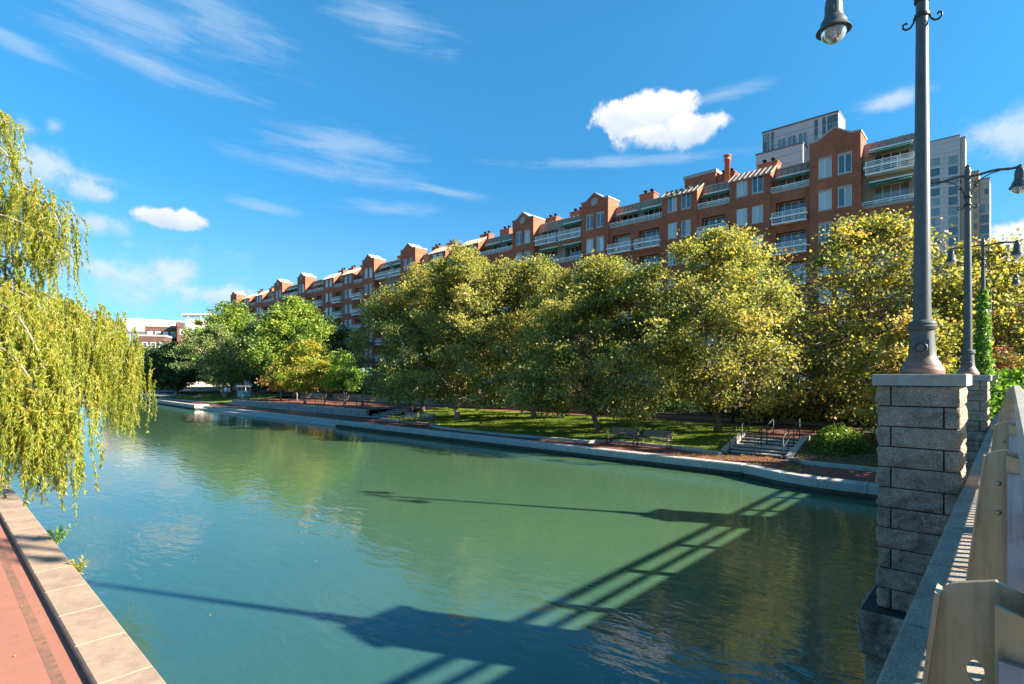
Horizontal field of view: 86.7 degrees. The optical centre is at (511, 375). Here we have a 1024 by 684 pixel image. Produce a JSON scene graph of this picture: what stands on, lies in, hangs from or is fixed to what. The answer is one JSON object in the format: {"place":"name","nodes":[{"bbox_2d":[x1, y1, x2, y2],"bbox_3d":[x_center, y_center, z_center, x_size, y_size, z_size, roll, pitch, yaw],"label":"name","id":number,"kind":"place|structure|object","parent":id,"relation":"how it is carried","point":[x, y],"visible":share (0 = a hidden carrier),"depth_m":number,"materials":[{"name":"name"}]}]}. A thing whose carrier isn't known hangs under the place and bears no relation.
{"place":"outdoors","nodes":[
{"label":"outdoors","id":0,"kind":"place"},
{"bbox_2d":[0,518,89,683],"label":"red path","id":1,"kind":"structure","parent":0,"point":[25,665],"depth_m":7.68,"materials":[{"name":"red brick"}]},
{"bbox_2d":[0,542,65,683],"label":"brick path band","id":2,"kind":"object","parent":1,"relation":"on","point":[50,664],"depth_m":8.01,"materials":[{"name":"brown brick"}]},
{"bbox_2d":[160,392,286,402],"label":"lawn","id":3,"kind":"structure","parent":0,"point":[215,397],"depth_m":86.03,"materials":[{"name":"green plant"}]},
{"bbox_2d":[161,321,258,397],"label":"locust tree","id":4,"kind":"object","parent":3,"relation":"on","point":[208,341],"visible":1,"depth_m":83.71,"materials":[{"name":"green plant"}]},
{"bbox_2d":[178,299,263,392],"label":"round tree","id":5,"kind":"object","parent":3,"relation":"on","point":[231,321],"visible":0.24,"depth_m":93.25,"materials":[{"name":"green plant"}]},
{"bbox_2d":[222,309,299,392],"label":"round tree","id":6,"kind":"object","parent":3,"relation":"on","point":[252,325],"visible":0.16,"depth_m":88.87,"materials":[{"name":"green plant"}]},
{"bbox_2d":[244,398,452,409],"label":"terrace","id":7,"kind":"structure","parent":0,"point":[332,403],"depth_m":60.34,"materials":[{"name":"brick"}]},
{"bbox_2d":[254,357,303,399],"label":"young tree","id":8,"kind":"object","parent":7,"relation":"on","point":[267,380],"visible":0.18,"depth_m":70.11,"materials":[{"name":"green plant"}]},
{"bbox_2d":[270,363,313,400],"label":"young tree","id":9,"kind":"object","parent":7,"relation":"on","point":[278,383],"visible":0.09,"depth_m":67.37,"materials":[{"name":"green plant"}]},
{"bbox_2d":[272,339,340,403],"bbox_3d":[-23.044,-0.499,61.748,7.952,7.638,6.829,0,0,9],"label":"young tree","id":10,"kind":"object","parent":7,"relation":"on","point":[299,357],"visible":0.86,"depth_m":61.30,"materials":[{"name":"green plant"}]},
{"bbox_2d":[301,359,340,403],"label":"young tree","id":11,"kind":"object","parent":7,"relation":"on","point":[314,380],"visible":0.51,"depth_m":59.99,"materials":[{"name":"green plant"}]},
{"bbox_2d":[318,348,373,404],"bbox_3d":[-18.497,0.159,58.857,5.870,6.323,5.403,0,0,27],"label":"young tree","id":12,"kind":"object","parent":7,"relation":"on","point":[343,384],"visible":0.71,"depth_m":58.09,"materials":[{"name":"green plant"}]},
{"bbox_2d":[1,383,776,679],"bbox_3d":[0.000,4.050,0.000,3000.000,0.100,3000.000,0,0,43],"label":"ground","id":13,"kind":"structure","parent":0,"point":[161,393],"depth_m":117.30,"materials":[{"name":"green plant"}]},
{"bbox_2d":[0,110,157,526],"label":"willow tree","id":14,"kind":"object","parent":13,"relation":"on","point":[45,353],"visible":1,"depth_m":11.78,"materials":[{"name":"green plant"}]},
{"bbox_2d":[0,475,165,683],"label":"quay wall","id":15,"kind":"structure","parent":13,"relation":"on","point":[104,647],"depth_m":8.36,"materials":[{"name":"stone"}]},
{"bbox_2d":[47,524,71,544],"bbox_3d":[-10.073,3.516,12.041,0.535,0.573,0.448,0,0,15],"label":"weed","id":16,"kind":"object","parent":15,"relation":"attached to","point":[58,537],"visible":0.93,"depth_m":12.02,"materials":[{"name":"green plant"}]},
{"bbox_2d":[69,555,90,574],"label":"weed","id":17,"kind":"object","parent":15,"relation":"attached to","point":[79,569],"visible":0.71,"depth_m":10.40,"materials":[{"name":"green plant"}]},
{"bbox_2d":[122,318,153,329],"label":"building","id":18,"kind":"structure","parent":13,"relation":"on","point":[131,323],"depth_m":187.62,"materials":[{"name":"concrete"}]},
{"bbox_2d":[138,334,175,389],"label":"building","id":19,"kind":"structure","parent":13,"relation":"on","point":[147,340],"depth_m":151.06,"materials":[{"name":"brick"}]},
{"bbox_2d":[153,319,175,325],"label":"building","id":20,"kind":"structure","parent":13,"relation":"on","point":[164,322],"depth_m":196.29,"materials":[{"name":"concrete"}]},
{"bbox_2d":[144,325,185,361],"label":"building","id":21,"kind":"structure","parent":13,"relation":"on","point":[168,330],"depth_m":161.51,"materials":[{"name":"brick"}]},
{"bbox_2d":[136,337,207,394],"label":"round tree","id":22,"kind":"object","parent":13,"relation":"on","point":[175,378],"visible":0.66,"depth_m":97.39,"materials":[{"name":"green plant"}]},
{"bbox_2d":[143,398,208,408],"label":"quay wall","id":23,"kind":"structure","parent":13,"relation":"on","point":[182,404],"depth_m":73.41,"materials":[{"name":"concrete"}]},
{"bbox_2d":[176,321,184,389],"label":"building","id":24,"kind":"structure","parent":13,"relation":"on","point":[180,324],"depth_m":158.34,"materials":[{"name":"brick"}]},
{"bbox_2d":[182,314,214,386],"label":"building","id":25,"kind":"structure","parent":13,"relation":"on","point":[189,324],"depth_m":176.55,"materials":[{"name":"concrete"}]},
{"bbox_2d":[199,406,345,426],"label":"stepped quay","id":26,"kind":"structure","parent":13,"relation":"on","point":[310,420],"depth_m":53.53,"materials":[{"name":"concrete"}]},
{"bbox_2d":[755,142,807,169],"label":"tower annex","id":27,"kind":"object","parent":13,"relation":"on","point":[792,154],"visible":0.12,"depth_m":99.12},
{"bbox_2d":[762,110,845,160],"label":"glass tower","id":28,"kind":"structure","parent":13,"relation":"on","point":[806,131],"depth_m":100.06,"materials":[{"name":"stone"}]},
{"bbox_2d":[876,413,998,683],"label":"bridge","id":29,"kind":"structure","parent":13,"relation":"on","point":[905,659],"depth_m":3.45,"materials":[{"name":"stone"}]},
{"bbox_2d":[922,385,1023,683],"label":"bridge railing","id":30,"kind":"object","parent":29,"relation":"on","point":[977,615],"visible":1,"depth_m":1.04,"materials":[{"name":"grey metal"}]},
{"bbox_2d":[988,344,1021,376],"bbox_3d":[22.478,0.288,24.849,2.550,3.529,3.560,0,0,43],"label":"red bush","id":31,"kind":"object","parent":29,"relation":"on","point":[999,364],"visible":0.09,"depth_m":24.65,"materials":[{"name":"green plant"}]},
{"bbox_2d":[989,366,1023,417],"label":"ivy bush","id":32,"kind":"object","parent":29,"relation":"on","point":[1007,379],"visible":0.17,"depth_m":21.27,"materials":[{"name":"green plant"}]},
{"bbox_2d":[930,134,960,285],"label":"panelled tower","id":33,"kind":"structure","parent":13,"relation":"on","point":[944,165],"depth_m":164.46,"materials":[{"name":"stone"}]},
{"bbox_2d":[960,136,966,243],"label":"tower flank","id":34,"kind":"object","parent":13,"relation":"on","point":[963,142],"visible":0.31,"depth_m":162.08,"materials":[{"name":"stone"}]},
{"bbox_2d":[971,170,980,281],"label":"tan tower","id":35,"kind":"structure","parent":13,"relation":"on","point":[975,216],"depth_m":159.12,"materials":[{"name":"stone"}]},
{"bbox_2d":[979,177,990,273],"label":"brown tower","id":36,"kind":"structure","parent":13,"relation":"on","point":[985,208],"depth_m":158.12,"materials":[{"name":"stone"}]},
{"bbox_2d":[0,401,878,683],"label":"canal water","id":37,"kind":"structure","parent":0,"point":[549,568],"depth_m":12.29,"materials":[{"name":"green liquid"}]},
{"bbox_2d":[335,420,878,499],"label":"quay wall","id":38,"kind":"structure","parent":37,"relation":"in","point":[841,487],"depth_m":24.84,"materials":[{"name":"concrete"}]},
{"bbox_2d":[857,374,971,683],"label":"bridge pier","id":39,"kind":"structure","parent":37,"relation":"in","point":[921,473],"depth_m":6.65,"materials":[{"name":"stone"}]},
{"bbox_2d":[816,0,945,373],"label":"street lamp","id":40,"kind":"object","parent":39,"relation":"on","point":[836,27],"visible":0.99,"depth_m":6.91,"materials":[{"name":"metal"}]},
{"bbox_2d":[964,375,991,475],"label":"bridge pier","id":41,"kind":"structure","parent":37,"relation":"in","point":[977,423],"depth_m":13.68,"materials":[{"name":"stone"}]},
{"bbox_2d":[910,164,1023,374],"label":"street lamp","id":42,"kind":"object","parent":41,"relation":"on","point":[967,353],"visible":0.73,"depth_m":14.11,"materials":[{"name":"metal"}]},
{"bbox_2d":[156,386,780,417],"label":"planting bed","id":43,"kind":"object","parent":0,"point":[234,389],"depth_m":107.76,"materials":[{"name":"soil"}]},
{"bbox_2d":[239,295,341,397],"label":"round tree","id":44,"kind":"object","parent":43,"relation":"on","point":[289,319],"visible":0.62,"depth_m":78.12,"materials":[{"name":"green plant"}]},
{"bbox_2d":[310,312,360,389],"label":"round tree","id":45,"kind":"object","parent":43,"relation":"on","point":[340,336],"visible":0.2,"depth_m":85.76,"materials":[{"name":"green plant"}]},
{"bbox_2d":[299,391,464,406],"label":"garden wall","id":46,"kind":"structure","parent":43,"relation":"on","point":[358,397],"depth_m":70.01,"materials":[{"name":"stone"}]},
{"bbox_2d":[230,126,914,390],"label":"apartment building","id":47,"kind":"structure","parent":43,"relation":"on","point":[841,172],"depth_m":55.22,"materials":[{"name":"red brick"}]},
{"bbox_2d":[567,246,580,259],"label":"balcony door","id":48,"kind":"structure","parent":47,"relation":"in","point":[573,251],"depth_m":66.70,"materials":[{"name":"blue glass"}]},
{"bbox_2d":[615,234,630,251],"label":"balcony door","id":49,"kind":"structure","parent":47,"relation":"in","point":[622,239],"depth_m":61.58,"materials":[{"name":"blue glass"}]},
{"bbox_2d":[618,213,637,224],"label":"balcony door","id":50,"kind":"structure","parent":47,"relation":"in","point":[635,215],"depth_m":61.76,"materials":[{"name":"white paint"}]},
{"bbox_2d":[642,229,658,246],"bbox_3d":[15.233,-14.895,59.091,2.450,1.950,0.070,0,0,43],"label":"balcony door","id":51,"kind":"structure","parent":47,"relation":"in","point":[655,232],"depth_m":59.21,"materials":[{"name":"blue glass"}]},
{"bbox_2d":[642,255,658,265],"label":"balcony door","id":52,"kind":"structure","parent":47,"relation":"in","point":[648,259],"depth_m":59.16,"materials":[{"name":"blue glass"}]},
{"bbox_2d":[667,196,676,213],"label":"window","id":53,"kind":"structure","parent":47,"relation":"in","point":[672,201],"depth_m":56.72,"materials":[{"name":"blue glass"}]},
{"bbox_2d":[667,222,676,239],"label":"window","id":54,"kind":"structure","parent":47,"relation":"in","point":[672,227],"depth_m":56.72,"materials":[{"name":"blue glass"}]},
{"bbox_2d":[680,192,690,210],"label":"window","id":55,"kind":"structure","parent":47,"relation":"in","point":[685,198],"depth_m":55.70,"materials":[{"name":"blue glass"}]},
{"bbox_2d":[680,219,690,237],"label":"window","id":56,"kind":"structure","parent":47,"relation":"in","point":[685,225],"depth_m":55.70,"materials":[{"name":"blue glass"}]},
{"bbox_2d":[704,215,725,235],"bbox_3d":[20.432,-14.895,54.299,2.450,1.950,0.070,0,0,43],"label":"balcony door","id":57,"kind":"structure","parent":47,"relation":"in","point":[720,219],"depth_m":54.36,"materials":[{"name":"blue glass"}]},
{"bbox_2d":[706,192,729,204],"bbox_3d":[20.859,-17.575,54.763,2.750,1.550,0.070,0,0,43],"label":"balcony door","id":58,"kind":"structure","parent":47,"relation":"in","point":[724,195],"depth_m":54.79,"materials":[{"name":"white paint"}]},
{"bbox_2d":[736,179,747,198],"bbox_3d":[21.994,-17.930,51.881,1.120,1.720,0.170,0,0,43],"label":"window","id":59,"kind":"structure","parent":47,"relation":"in","point":[742,184],"depth_m":51.89,"materials":[{"name":"blue glass"}]},
{"bbox_2d":[736,208,747,226],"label":"window","id":60,"kind":"structure","parent":47,"relation":"in","point":[741,213],"depth_m":51.89,"materials":[{"name":"blue glass"}]},
{"bbox_2d":[751,175,763,194],"bbox_3d":[23.042,-17.930,50.915,1.120,1.720,0.170,0,0,43],"label":"window","id":61,"kind":"structure","parent":47,"relation":"in","point":[757,182],"depth_m":50.94,"materials":[{"name":"blue glass"}]},
{"bbox_2d":[751,205,763,224],"bbox_3d":[23.042,-15.130,50.915,1.120,1.720,0.170,0,0,43],"label":"window","id":62,"kind":"structure","parent":47,"relation":"in","point":[757,211],"depth_m":50.94,"materials":[{"name":"blue glass"}]},
{"bbox_2d":[778,200,804,221],"bbox_3d":[25.598,-14.895,49.539,2.450,1.950,0.070,0,0,43],"label":"balcony door","id":63,"kind":"structure","parent":47,"relation":"in","point":[797,204],"depth_m":49.55,"materials":[{"name":"blue glass"}]},
{"bbox_2d":[778,231,804,252],"bbox_3d":[25.598,-12.095,49.539,2.450,1.950,0.070,0,0,43],"label":"balcony door","id":64,"kind":"structure","parent":47,"relation":"in","point":[785,238],"depth_m":49.55,"materials":[{"name":"blue glass"}]},
{"bbox_2d":[779,174,808,189],"bbox_3d":[26.025,-17.575,50.002,2.750,1.550,0.070,0,0,43],"label":"balcony door","id":65,"kind":"structure","parent":47,"relation":"in","point":[804,177],"depth_m":49.97,"materials":[{"name":"white paint"}]},
{"bbox_2d":[818,155,831,179],"bbox_3d":[27.093,-17.995,46.937,1.120,1.850,0.170,0,0,43],"label":"window","id":66,"kind":"structure","parent":47,"relation":"in","point":[825,165],"depth_m":46.94,"materials":[{"name":"white paint"}]},
{"bbox_2d":[818,188,831,211],"bbox_3d":[27.093,-15.195,46.937,1.120,1.850,0.170,0,0,43],"label":"window","id":67,"kind":"structure","parent":47,"relation":"in","point":[825,198],"depth_m":46.94,"materials":[{"name":"white paint"}]},
{"bbox_2d":[818,221,831,243],"bbox_3d":[27.093,-12.395,46.937,1.120,1.850,0.170,0,0,43],"label":"window","id":68,"kind":"structure","parent":47,"relation":"in","point":[826,226],"depth_m":46.96,"materials":[{"name":"blue glass"}]},
{"bbox_2d":[837,151,851,175],"bbox_3d":[28.183,-17.995,45.932,1.120,1.850,0.170,0,0,43],"label":"window","id":69,"kind":"structure","parent":47,"relation":"in","point":[845,160],"depth_m":45.94,"materials":[{"name":"blue glass"}]},
{"bbox_2d":[837,184,851,208],"bbox_3d":[28.183,-15.195,45.932,1.120,1.850,0.170,0,0,43],"label":"window","id":70,"kind":"structure","parent":47,"relation":"in","point":[845,193],"depth_m":45.94,"materials":[{"name":"white paint"}]},
{"bbox_2d":[874,149,908,171],"bbox_3d":[31.381,-17.695,44.821,2.450,1.950,0.070,0,0,43],"label":"balcony door","id":71,"kind":"structure","parent":47,"relation":"in","point":[905,151],"depth_m":44.81,"materials":[{"name":"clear glass"}]},
{"bbox_2d":[874,180,908,203],"bbox_3d":[31.381,-14.895,44.821,2.450,1.950,0.070,0,0,43],"label":"balcony door","id":72,"kind":"structure","parent":47,"relation":"in","point":[900,188],"depth_m":44.81,"materials":[{"name":"grey glass"}]},
{"bbox_2d":[430,378,821,409],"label":"garden terrace","id":73,"kind":"structure","parent":43,"relation":"on","point":[699,397],"depth_m":48.96,"materials":[{"name":"brick"}]},
{"bbox_2d":[630,387,675,417],"bbox_3d":[11.210,2.018,43.151,3.793,2.454,4.865,0,0,6],"label":"hedge shrub","id":74,"kind":"object","parent":43,"relation":"on","point":[666,409],"visible":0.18,"depth_m":41.98,"materials":[{"name":"green plant"}]},
{"bbox_2d":[465,403,877,425],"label":"garden wall","id":75,"kind":"structure","parent":43,"relation":"on","point":[701,416],"depth_m":38.65,"materials":[{"name":"stone"}]},
{"bbox_2d":[661,399,727,414],"bbox_3d":[14.012,2.320,41.723,4.865,1.616,3.793,0,0,13],"label":"hedge shrub","id":76,"kind":"object","parent":43,"relation":"on","point":[701,410],"visible":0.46,"depth_m":41.21,"materials":[{"name":"green plant"}]},
{"bbox_2d":[733,391,809,422],"bbox_3d":[17.733,1.936,36.986,4.865,2.684,3.793,0,0,28],"label":"hedge shrub","id":77,"kind":"object","parent":43,"relation":"on","point":[769,415],"visible":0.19,"depth_m":36.08,"materials":[{"name":"green plant"}]},
{"bbox_2d":[813,228,1023,424],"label":"plane tree","id":78,"kind":"object","parent":43,"relation":"on","point":[997,260],"visible":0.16,"depth_m":30.79,"materials":[{"name":"green plant"}]},
{"bbox_2d":[0,0,1023,373],"label":"sky","id":79,"kind":"structure","parent":0,"point":[207,151],"materials":[{"name":"blue"}]},
{"bbox_2d":[160,399,876,482],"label":"promenade","id":80,"kind":"structure","parent":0,"point":[849,474],"depth_m":28.58,"materials":[{"name":"concrete"}]},
{"bbox_2d":[232,399,369,416],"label":"retaining wall","id":81,"kind":"structure","parent":80,"relation":"on","point":[329,410],"depth_m":57.98,"materials":[{"name":"stone"}]},
{"bbox_2d":[234,392,368,408],"bbox_3d":[-25.187,2.655,61.428,32.102,0.950,0.044,0,0,43],"label":"terrace railing","id":82,"kind":"object","parent":81,"relation":"on","point":[289,399],"visible":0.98,"depth_m":59.53,"materials":[{"name":"black metal"}]},
{"bbox_2d":[365,400,413,418],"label":"terrace steps","id":83,"kind":"structure","parent":80,"relation":"on","point":[390,413],"depth_m":49.96,"materials":[{"name":"stone"}]},
{"bbox_2d":[379,418,721,454],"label":"lawn kerb","id":84,"kind":"structure","parent":80,"relation":"on","point":[598,441],"depth_m":31.83,"materials":[{"name":"concrete"}]},
{"bbox_2d":[605,427,638,444],"bbox_3d":[6.180,3.365,30.462,1.840,0.910,0.631,0,0,43],"label":"park bench","id":85,"kind":"object","parent":80,"relation":"on","point":[623,430],"visible":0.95,"depth_m":30.61,"materials":[{"name":"grey wood"}]},
{"bbox_2d":[637,429,672,447],"bbox_3d":[7.650,3.365,29.106,1.840,0.910,0.631,0,0,43],"label":"park bench","id":86,"kind":"object","parent":80,"relation":"on","point":[650,433],"visible":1,"depth_m":29.17,"materials":[{"name":"grey wood"}]},
{"bbox_2d":[674,451,815,471],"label":"fallen leaves","id":87,"kind":"object","parent":80,"relation":"on","point":[765,461],"visible":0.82,"depth_m":24.56,"materials":[{"name":"orange plant"}]},
{"bbox_2d":[721,416,809,459],"bbox_3d":[12.529,3.025,26.837,3.280,1.830,2.950,0,0,43],"label":"stairway","id":88,"kind":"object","parent":80,"relation":"on","point":[741,442],"visible":0.98,"depth_m":26.72,"materials":[{"name":"concrete"}]},
{"bbox_2d":[788,457,877,471],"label":"bed kerb","id":89,"kind":"structure","parent":80,"relation":"on","point":[843,466],"depth_m":22.55,"materials":[{"name":"stone"}]},
{"bbox_2d":[387,407,771,451],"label":"lawn","id":90,"kind":"structure","parent":0,"point":[678,434],"depth_m":36.05,"materials":[{"name":"green plant"}]},
{"bbox_2d":[332,260,508,411],"bbox_3d":[-7.571,-3.553,51.379,12.310,14.107,16.254,0,0,43],"label":"plane tree","id":91,"kind":"object","parent":90,"relation":"on","point":[397,304],"visible":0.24,"depth_m":48.15,"materials":[{"name":"green plant"}]},
{"bbox_2d":[370,238,542,419],"bbox_3d":[-3.936,-3.811,43.168,14.517,14.881,13.318,0,0,-22],"label":"plane tree","id":92,"kind":"object","parent":90,"relation":"on","point":[465,271],"visible":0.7,"depth_m":42.19,"materials":[{"name":"green plant"}]},
{"bbox_2d":[444,252,651,417],"bbox_3d":[1.257,-3.105,41.739,15.508,13.009,15.539,0,0,-36],"label":"plane tree","id":93,"kind":"object","parent":90,"relation":"on","point":[524,282],"visible":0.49,"depth_m":39.65,"materials":[{"name":"green plant"}]},
{"bbox_2d":[492,249,721,432],"bbox_3d":[5.380,-2.137,33.776,15.898,11.614,11.357,0,0,43],"label":"plane tree","id":94,"kind":"object","parent":90,"relation":"on","point":[594,297],"visible":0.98,"depth_m":32.07,"materials":[{"name":"green plant"}]},
{"bbox_2d":[604,220,858,431],"bbox_3d":[12.071,-2.807,32.513,13.278,12.354,15.712,0,0,43],"label":"plane tree","id":95,"kind":"object","parent":90,"relation":"on","point":[731,305],"visible":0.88,"depth_m":29.34,"materials":[{"name":"green plant"}]},
{"bbox_2d":[460,407,828,438],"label":"path","id":96,"kind":"structure","parent":0,"point":[780,430],"depth_m":33.14,"materials":[{"name":"brick"}]},
{"bbox_2d":[789,423,878,466],"bbox_3d":[24.853,3.295,20.510,23.250,0.950,12.150,0,0,43],"label":"slope bed","id":97,"kind":"object","parent":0,"point":[850,458],"visible":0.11,"depth_m":24.09,"materials":[{"name":"green plant"}]},
{"bbox_2d":[789,434,878,466],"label":"fallen leaves","id":98,"kind":"object","parent":97,"relation":"on","point":[821,456],"visible":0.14,"depth_m":23.91,"materials":[{"name":"orange plant"}]},
{"bbox_2d":[805,422,876,455],"bbox_3d":[15.015,2.903,25.018,3.052,1.598,2.406,0,0,43],"label":"round bush","id":99,"kind":"object","parent":97,"relation":"on","point":[840,438],"visible":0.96,"depth_m":24.55,"materials":[{"name":"green plant"}]},
{"bbox_2d":[694,206,1023,426],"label":"plane tree","id":100,"kind":"object","parent":97,"relation":"on","point":[859,234],"visible":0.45,"depth_m":31.13,"materials":[{"name":"green plant"}]},
{"bbox_2d":[811,308,1001,438],"bbox_3d":[18.816,0.162,24.432,7.527,6.511,9.209,0,0,13],"label":"plane tree","id":101,"kind":"object","parent":97,"relation":"on","point":[888,352],"visible":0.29,"depth_m":25.41,"materials":[{"name":"green plant"}]},
{"bbox_2d":[947,366,1003,424],"bbox_3d":[16.822,1.163,20.632,3.565,3.273,5.366,0,0,43],"label":"ivy bush","id":102,"kind":"object","parent":97,"relation":"on","point":[993,400],"visible":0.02,"depth_m":19.33,"materials":[{"name":"green plant"}]},
{"bbox_2d":[989,375,998,407],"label":"lamp pier","id":103,"kind":"structure","parent":97,"relation":"on","point":[995,377],"depth_m":21.09,"materials":[{"name":"stone"}]},
{"bbox_2d":[944,238,1023,374],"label":"street lamp","id":104,"kind":"object","parent":103,"relation":"on","point":[1017,252],"visible":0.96,"depth_m":21.62,"materials":[{"name":"metal"}]},
{"bbox_2d":[973,288,995,374],"bbox_3d":[18.833,-1.704,21.678,0.802,3.646,0.793,0,0,43],"label":"ivy","id":105,"kind":"object","parent":104,"relation":"attached to","point":[988,364],"visible":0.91,"depth_m":21.55,"materials":[{"name":"green plant"}]},
{"bbox_3d":[25.060,1.787,28.446,0.932,3.625,1.140,0,0,43],"label":"lamp pier","id":106,"kind":"object","parent":97,"relation":"on","visible":0},
{"bbox_2d":[961,271,1021,345],"bbox_3d":[25.060,-2.781,28.445,2.444,5.510,0.480,0,0,43],"label":"street lamp","id":107,"kind":"object","parent":106,"relation":"on","point":[1015,283],"visible":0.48,"depth_m":28.37,"materials":[{"name":"metal"}]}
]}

